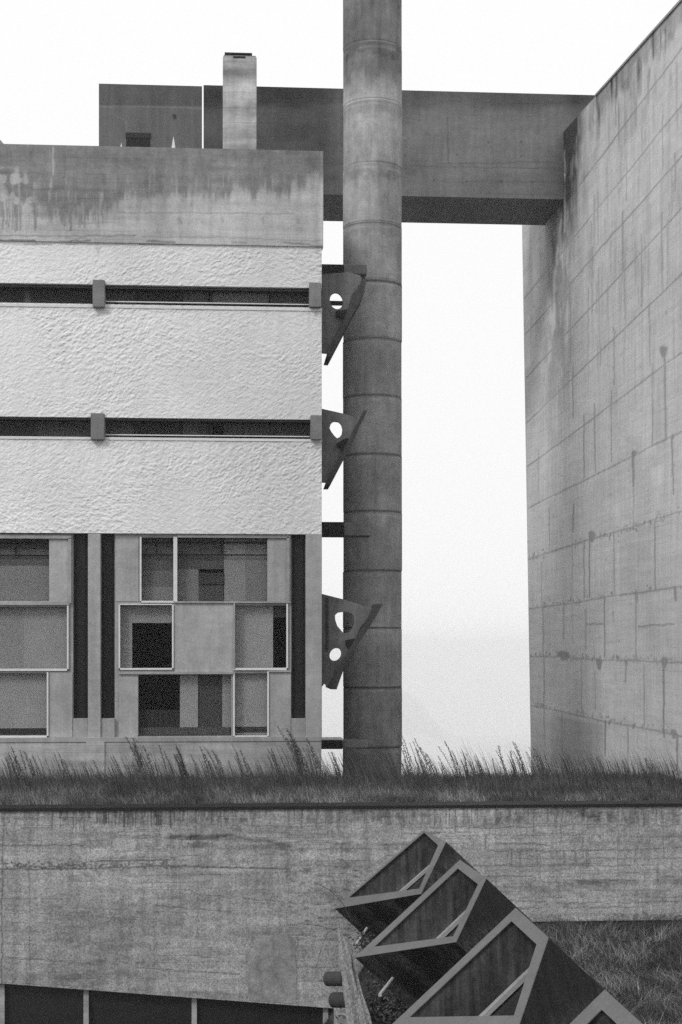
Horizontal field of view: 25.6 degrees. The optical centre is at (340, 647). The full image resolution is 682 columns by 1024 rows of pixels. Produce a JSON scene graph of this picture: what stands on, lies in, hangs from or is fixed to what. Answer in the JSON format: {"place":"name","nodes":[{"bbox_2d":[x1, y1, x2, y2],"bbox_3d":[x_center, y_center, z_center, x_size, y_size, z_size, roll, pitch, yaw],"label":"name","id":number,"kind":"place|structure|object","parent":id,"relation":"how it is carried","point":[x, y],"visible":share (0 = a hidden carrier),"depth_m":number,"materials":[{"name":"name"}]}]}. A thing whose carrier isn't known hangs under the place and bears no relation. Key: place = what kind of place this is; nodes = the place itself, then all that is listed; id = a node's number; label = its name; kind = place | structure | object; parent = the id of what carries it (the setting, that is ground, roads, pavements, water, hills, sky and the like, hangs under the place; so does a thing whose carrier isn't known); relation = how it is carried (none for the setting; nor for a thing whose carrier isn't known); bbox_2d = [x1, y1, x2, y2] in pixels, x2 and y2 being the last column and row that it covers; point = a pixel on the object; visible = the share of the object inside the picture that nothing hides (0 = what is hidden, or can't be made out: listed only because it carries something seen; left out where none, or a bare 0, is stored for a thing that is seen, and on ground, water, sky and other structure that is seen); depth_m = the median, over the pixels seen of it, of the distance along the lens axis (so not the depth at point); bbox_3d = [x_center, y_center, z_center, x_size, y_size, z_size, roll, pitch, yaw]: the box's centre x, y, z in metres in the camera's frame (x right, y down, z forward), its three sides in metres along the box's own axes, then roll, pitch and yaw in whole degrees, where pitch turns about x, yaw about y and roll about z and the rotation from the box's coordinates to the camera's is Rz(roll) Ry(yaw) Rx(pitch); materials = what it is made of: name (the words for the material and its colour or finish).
{"place":"outdoors","nodes":[
{"label":"outdoors","id":0,"kind":"place"},
{"bbox_2d":[0,783,672,1013],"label":"grass terrace","id":1,"kind":"structure","parent":0,"point":[308,802],"depth_m":25.75,"materials":[{"name":"plant"}]},
{"bbox_2d":[6,754,19,785],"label":"tall weed","id":2,"kind":"object","parent":1,"relation":"on","point":[14,768],"visible":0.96,"depth_m":27.20,"materials":[{"name":"grey plant"}]},
{"bbox_2d":[8,746,21,778],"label":"tall weed","id":3,"kind":"object","parent":1,"relation":"on","point":[18,773],"visible":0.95,"depth_m":27.08,"materials":[{"name":"grey plant"}]},
{"bbox_2d":[23,751,34,790],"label":"tall weed","id":4,"kind":"object","parent":1,"relation":"on","point":[31,769],"visible":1,"depth_m":27.03,"materials":[{"name":"grey plant"}]},
{"bbox_2d":[124,736,142,782],"bbox_3d":[-3.770,2.123,27.346,0.370,1.010,0.126,0,0,-7],"label":"tall weed","id":5,"kind":"object","parent":1,"relation":"on","point":[135,758],"visible":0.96,"depth_m":27.35,"materials":[{"name":"grey plant"}]},
{"bbox_2d":[132,738,142,775],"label":"tall weed","id":6,"kind":"object","parent":1,"relation":"on","point":[135,745],"visible":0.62,"depth_m":28.66,"materials":[{"name":"grey plant"}]},
{"bbox_2d":[131,747,147,785],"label":"tall weed","id":7,"kind":"object","parent":1,"relation":"on","point":[140,761],"visible":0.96,"depth_m":27.13,"materials":[{"name":"grey plant"}]},
{"bbox_2d":[140,745,154,778],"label":"tall weed","id":8,"kind":"object","parent":1,"relation":"on","point":[148,754],"visible":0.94,"depth_m":28.25,"materials":[{"name":"grey plant"}]},
{"bbox_2d":[159,745,167,780],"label":"tall weed","id":9,"kind":"object","parent":1,"relation":"on","point":[162,758],"visible":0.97,"depth_m":28.74,"materials":[{"name":"grey plant"}]},
{"bbox_2d":[163,751,174,780],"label":"tall weed","id":10,"kind":"object","parent":1,"relation":"on","point":[169,764],"visible":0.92,"depth_m":28.10,"materials":[{"name":"grey plant"}]},
{"bbox_2d":[174,755,184,786],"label":"tall weed","id":11,"kind":"object","parent":1,"relation":"on","point":[180,771],"visible":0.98,"depth_m":27.02,"materials":[{"name":"grey plant"}]},
{"bbox_2d":[176,745,186,781],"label":"tall weed","id":12,"kind":"object","parent":1,"relation":"on","point":[181,761],"visible":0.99,"depth_m":27.16,"materials":[{"name":"grey plant"}]},
{"bbox_2d":[175,747,189,783],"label":"tall weed","id":13,"kind":"object","parent":1,"relation":"on","point":[184,767],"visible":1,"depth_m":27.15,"materials":[{"name":"grey plant"}]},
{"bbox_2d":[207,749,222,783],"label":"tall weed","id":14,"kind":"object","parent":1,"relation":"on","point":[216,768],"visible":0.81,"depth_m":27.17,"materials":[{"name":"grey plant"}]},
{"bbox_2d":[212,750,223,787],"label":"tall weed","id":15,"kind":"object","parent":1,"relation":"on","point":[218,765],"visible":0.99,"depth_m":27.41,"materials":[{"name":"grey plant"}]},
{"bbox_2d":[239,751,250,784],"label":"tall weed","id":16,"kind":"object","parent":1,"relation":"on","point":[247,770],"visible":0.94,"depth_m":28.07,"materials":[{"name":"grey plant"}]},
{"bbox_2d":[278,727,302,776],"bbox_3d":[-0.962,2.054,28.268,0.531,1.151,0.133,0,0,16],"label":"tall weed","id":17,"kind":"object","parent":1,"relation":"on","point":[287,744],"visible":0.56,"depth_m":28.27,"materials":[{"name":"grey plant"}]},
{"bbox_2d":[285,737,302,785],"bbox_3d":[-0.859,2.139,27.480,0.355,0.980,0.136,0,0,-18],"label":"tall weed","id":18,"kind":"object","parent":1,"relation":"on","point":[290,746],"visible":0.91,"depth_m":27.49,"materials":[{"name":"grey plant"}]},
{"bbox_2d":[283,728,304,779],"bbox_3d":[-0.889,2.079,28.347,0.470,1.099,0.158,0,0,20],"label":"tall weed","id":19,"kind":"object","parent":1,"relation":"on","point":[293,744],"visible":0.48,"depth_m":28.37,"materials":[{"name":"grey plant"}]},
{"bbox_2d":[290,739,303,784],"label":"tall weed","id":20,"kind":"object","parent":1,"relation":"on","point":[296,756],"visible":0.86,"depth_m":27.30,"materials":[{"name":"grey plant"}]},
{"bbox_2d":[288,735,308,785],"bbox_3d":[-0.774,2.111,27.500,0.416,1.035,0.156,0,0,15],"label":"tall weed","id":21,"kind":"object","parent":1,"relation":"on","point":[303,764],"visible":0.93,"depth_m":27.49,"materials":[{"name":"grey plant"}]},
{"bbox_2d":[297,746,313,783],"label":"tall weed","id":22,"kind":"object","parent":1,"relation":"on","point":[306,766],"visible":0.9,"depth_m":27.43,"materials":[{"name":"grey plant"}]},
{"bbox_2d":[305,738,319,775],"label":"tall weed","id":23,"kind":"object","parent":1,"relation":"on","point":[311,748],"visible":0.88,"depth_m":29.38,"materials":[{"name":"grey plant"}]},
{"bbox_2d":[307,745,318,780],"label":"tall weed","id":24,"kind":"object","parent":1,"relation":"on","point":[313,762],"visible":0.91,"depth_m":27.99,"materials":[{"name":"grey plant"}]},
{"bbox_2d":[331,752,340,780],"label":"tall weed","id":25,"kind":"object","parent":1,"relation":"on","point":[336,765],"visible":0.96,"depth_m":27.37,"materials":[{"name":"grey plant"}]},
{"bbox_2d":[0,767,681,804],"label":"terrace grass","id":26,"kind":"structure","parent":1,"relation":"on","point":[269,795],"depth_m":26.26,"materials":[{"name":"grey plant"}]},
{"bbox_2d":[0,730,681,796],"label":"feathery grass","id":27,"kind":"structure","parent":1,"relation":"on","point":[498,774],"depth_m":27.80,"materials":[{"name":"grey plant"}]},
{"bbox_2d":[392,747,408,784],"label":"tall weed","id":28,"kind":"object","parent":1,"relation":"on","point":[402,765],"visible":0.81,"depth_m":27.92,"materials":[{"name":"grey plant"}]},
{"bbox_2d":[396,738,410,781],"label":"tall weed","id":29,"kind":"object","parent":1,"relation":"on","point":[405,760],"visible":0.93,"depth_m":27.61,"materials":[{"name":"grey plant"}]},
{"bbox_2d":[396,731,411,775],"bbox_3d":[1.210,2.105,28.468,0.371,1.047,0.117,0,0,-25],"label":"tall weed","id":30,"kind":"object","parent":1,"relation":"on","point":[406,754],"visible":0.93,"depth_m":28.46,"materials":[{"name":"grey plant"}]},
{"bbox_2d":[399,730,411,769],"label":"tall weed","id":31,"kind":"object","parent":1,"relation":"on","point":[406,747],"visible":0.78,"depth_m":29.78,"materials":[{"name":"grey plant"}]},
{"bbox_2d":[414,738,429,772],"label":"tall weed","id":32,"kind":"object","parent":1,"relation":"on","point":[423,755],"visible":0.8,"depth_m":29.29,"materials":[{"name":"grey plant"}]},
{"bbox_2d":[420,747,433,784],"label":"tall weed","id":33,"kind":"object","parent":1,"relation":"on","point":[421,749],"visible":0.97,"depth_m":28.17,"materials":[{"name":"grey plant"}]},
{"bbox_2d":[445,742,457,778],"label":"tall weed","id":34,"kind":"object","parent":1,"relation":"on","point":[453,762],"visible":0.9,"depth_m":28.18,"materials":[{"name":"grey plant"}]},
{"bbox_2d":[498,746,506,780],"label":"tall weed","id":35,"kind":"object","parent":1,"relation":"on","point":[503,767],"visible":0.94,"depth_m":28.05,"materials":[{"name":"grey plant"}]},
{"bbox_2d":[0,0,678,734],"label":"sky","id":36,"kind":"structure","parent":0,"point":[465,628],"materials":[{"name":"white"}]},
{"bbox_2d":[321,705,681,1023],"bbox_3d":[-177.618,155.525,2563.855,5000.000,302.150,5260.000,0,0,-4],"label":"ground","id":37,"kind":"structure","parent":0,"point":[426,743],"depth_m":3891.58,"materials":[{"name":"grey plant"}]},
{"bbox_2d":[0,52,382,779],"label":"convent building","id":38,"kind":"structure","parent":37,"relation":"on","point":[174,324],"depth_m":29.89,"materials":[{"name":"concrete"}]},
{"bbox_2d":[99,84,201,147],"bbox_3d":[-5.144,-13.440,41.228,2.714,2.894,3.030,0,0,-4],"label":"rooftop cabin","id":39,"kind":"object","parent":38,"relation":"on","point":[132,115],"visible":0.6,"depth_m":39.75,"materials":[{"name":"concrete"}]},
{"bbox_2d":[126,138,149,146],"bbox_3d":[-5.365,-13.337,39.720,0.631,0.520,0.012,0,0,-4],"label":"cabin window","id":40,"kind":"structure","parent":39,"relation":"in","point":[130,142],"depth_m":39.71,"materials":[{"name":"black glass"}]},
{"bbox_2d":[334,1008,345,1023],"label":"masonry stub","id":41,"kind":"object","parent":37,"relation":"on","point":[338,1012],"visible":0.36,"depth_m":20.41,"materials":[{"name":"paint"}]},
{"bbox_2d":[0,800,681,1023],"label":"retaining wall","id":42,"kind":"structure","parent":37,"relation":"on","point":[137,913],"depth_m":23.77,"materials":[{"name":"concrete"}]},
{"bbox_2d":[5,984,82,1023],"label":"window pane","id":43,"kind":"structure","parent":42,"relation":"in","point":[24,1004],"depth_m":23.70,"materials":[{"name":"black glass"}]},
{"bbox_2d":[89,990,190,1023],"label":"window pane","id":44,"kind":"structure","parent":42,"relation":"in","point":[105,1007],"depth_m":23.80,"materials":[{"name":"black glass"}]},
{"bbox_2d":[197,998,322,1023],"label":"window pane","id":45,"kind":"structure","parent":42,"relation":"in","point":[209,1011],"depth_m":23.93,"materials":[{"name":"black glass"}]},
{"bbox_2d":[328,1008,333,1016],"bbox_3d":[-0.133,6.047,24.028,0.145,0.745,0.020,0,0,-4],"label":"window pane","id":46,"kind":"structure","parent":42,"relation":"in","point":[330,1010],"depth_m":24.01,"materials":[{"name":"black glass"}]},
{"bbox_2d":[323,919,371,1023],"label":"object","id":47,"kind":"object","parent":37,"relation":"on","point":[350,997],"visible":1,"depth_m":18.15,"materials":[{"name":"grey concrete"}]},
{"bbox_2d":[335,995,407,1023],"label":"scrub bush","id":48,"kind":"object","parent":37,"relation":"on","point":[375,1013],"visible":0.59,"depth_m":18.25,"materials":[{"name":"grey plant"}]},
{"bbox_2d":[343,0,401,775],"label":"concrete column","id":49,"kind":"structure","parent":37,"relation":"on","point":[372,241],"depth_m":33.05,"materials":[{"name":"grey concrete"}]},
{"bbox_2d":[362,967,408,1023],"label":"scrub bush","id":50,"kind":"object","parent":37,"relation":"on","point":[395,1004],"visible":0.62,"depth_m":18.48,"materials":[{"name":"grey plant"}]},
{"bbox_2d":[402,691,522,760],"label":"distant wood","id":51,"kind":"object","parent":37,"relation":"on","point":[420,713],"visible":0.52,"depth_m":4109.03,"materials":[{"name":"white plant"}]},
{"bbox_2d":[322,909,681,1023],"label":"lawn grass","id":52,"kind":"structure","parent":37,"relation":"on","point":[619,926],"depth_m":21.44,"materials":[{"name":"grey plant"}]},
{"bbox_2d":[349,929,374,952],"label":"scrub bush","id":53,"kind":"object","parent":52,"relation":"on","point":[365,943],"visible":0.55,"depth_m":20.40,"materials":[{"name":"grey plant"}]},
{"bbox_2d":[522,0,681,781],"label":"church wall","id":54,"kind":"structure","parent":37,"relation":"on","point":[602,277],"depth_m":35.32,"materials":[{"name":"concrete"}]},
{"bbox_2d":[204,85,594,224],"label":"gallery","id":55,"kind":"object","parent":54,"relation":"on","point":[481,158],"visible":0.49,"depth_m":40.34,"materials":[{"name":"concrete"}]},
{"bbox_3d":[2.407,5.175,15.904,1.100,2.250,15.400,0,0,-4],"label":"sacristy block","id":56,"kind":"object","parent":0,"visible":0},
{"bbox_2d":[334,830,478,944],"bbox_3d":[1.458,3.997,20.933,2.867,2.628,4.271,0,0,-4],"label":"light cannon","id":57,"kind":"object","parent":56,"relation":"on","point":[387,894],"visible":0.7,"depth_m":22.17,"materials":[{"name":"concrete"}]},
{"bbox_2d":[299,923,353,940],"bbox_3d":[-0.175,3.820,20.237,0.983,0.127,0.119,0,0,40],"label":"bramble shoot","id":58,"kind":"object","parent":57,"relation":"attached to","point":[326,928],"visible":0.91,"depth_m":20.30,"materials":[{"name":"grey plant"}]},
{"bbox_2d":[321,885,350,919],"bbox_3d":[-0.058,3.444,20.260,0.084,0.392,0.707,0,0,-33],"label":"bramble shoot","id":59,"kind":"object","parent":57,"relation":"hanging from","point":[337,898],"visible":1,"depth_m":20.25,"materials":[{"name":"grey plant"}]},
{"bbox_2d":[354,860,617,1007],"bbox_3d":[1.633,3.756,16.492,2.779,2.518,3.511,0,0,-4],"label":"light cannon","id":60,"kind":"object","parent":56,"relation":"on","point":[431,936],"visible":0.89,"depth_m":16.94,"materials":[{"name":"concrete"}]},
{"bbox_2d":[393,908,603,1023],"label":"light cannon","id":61,"kind":"object","parent":56,"relation":"on","point":[515,966],"visible":0.98,"depth_m":13.60,"materials":[{"name":"concrete"}]},
{"bbox_2d":[570,990,641,1023],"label":"light cannon","id":62,"kind":"object","parent":56,"relation":"on","point":[604,1007],"visible":1,"depth_m":10.43,"materials":[{"name":"concrete"}]}
]}

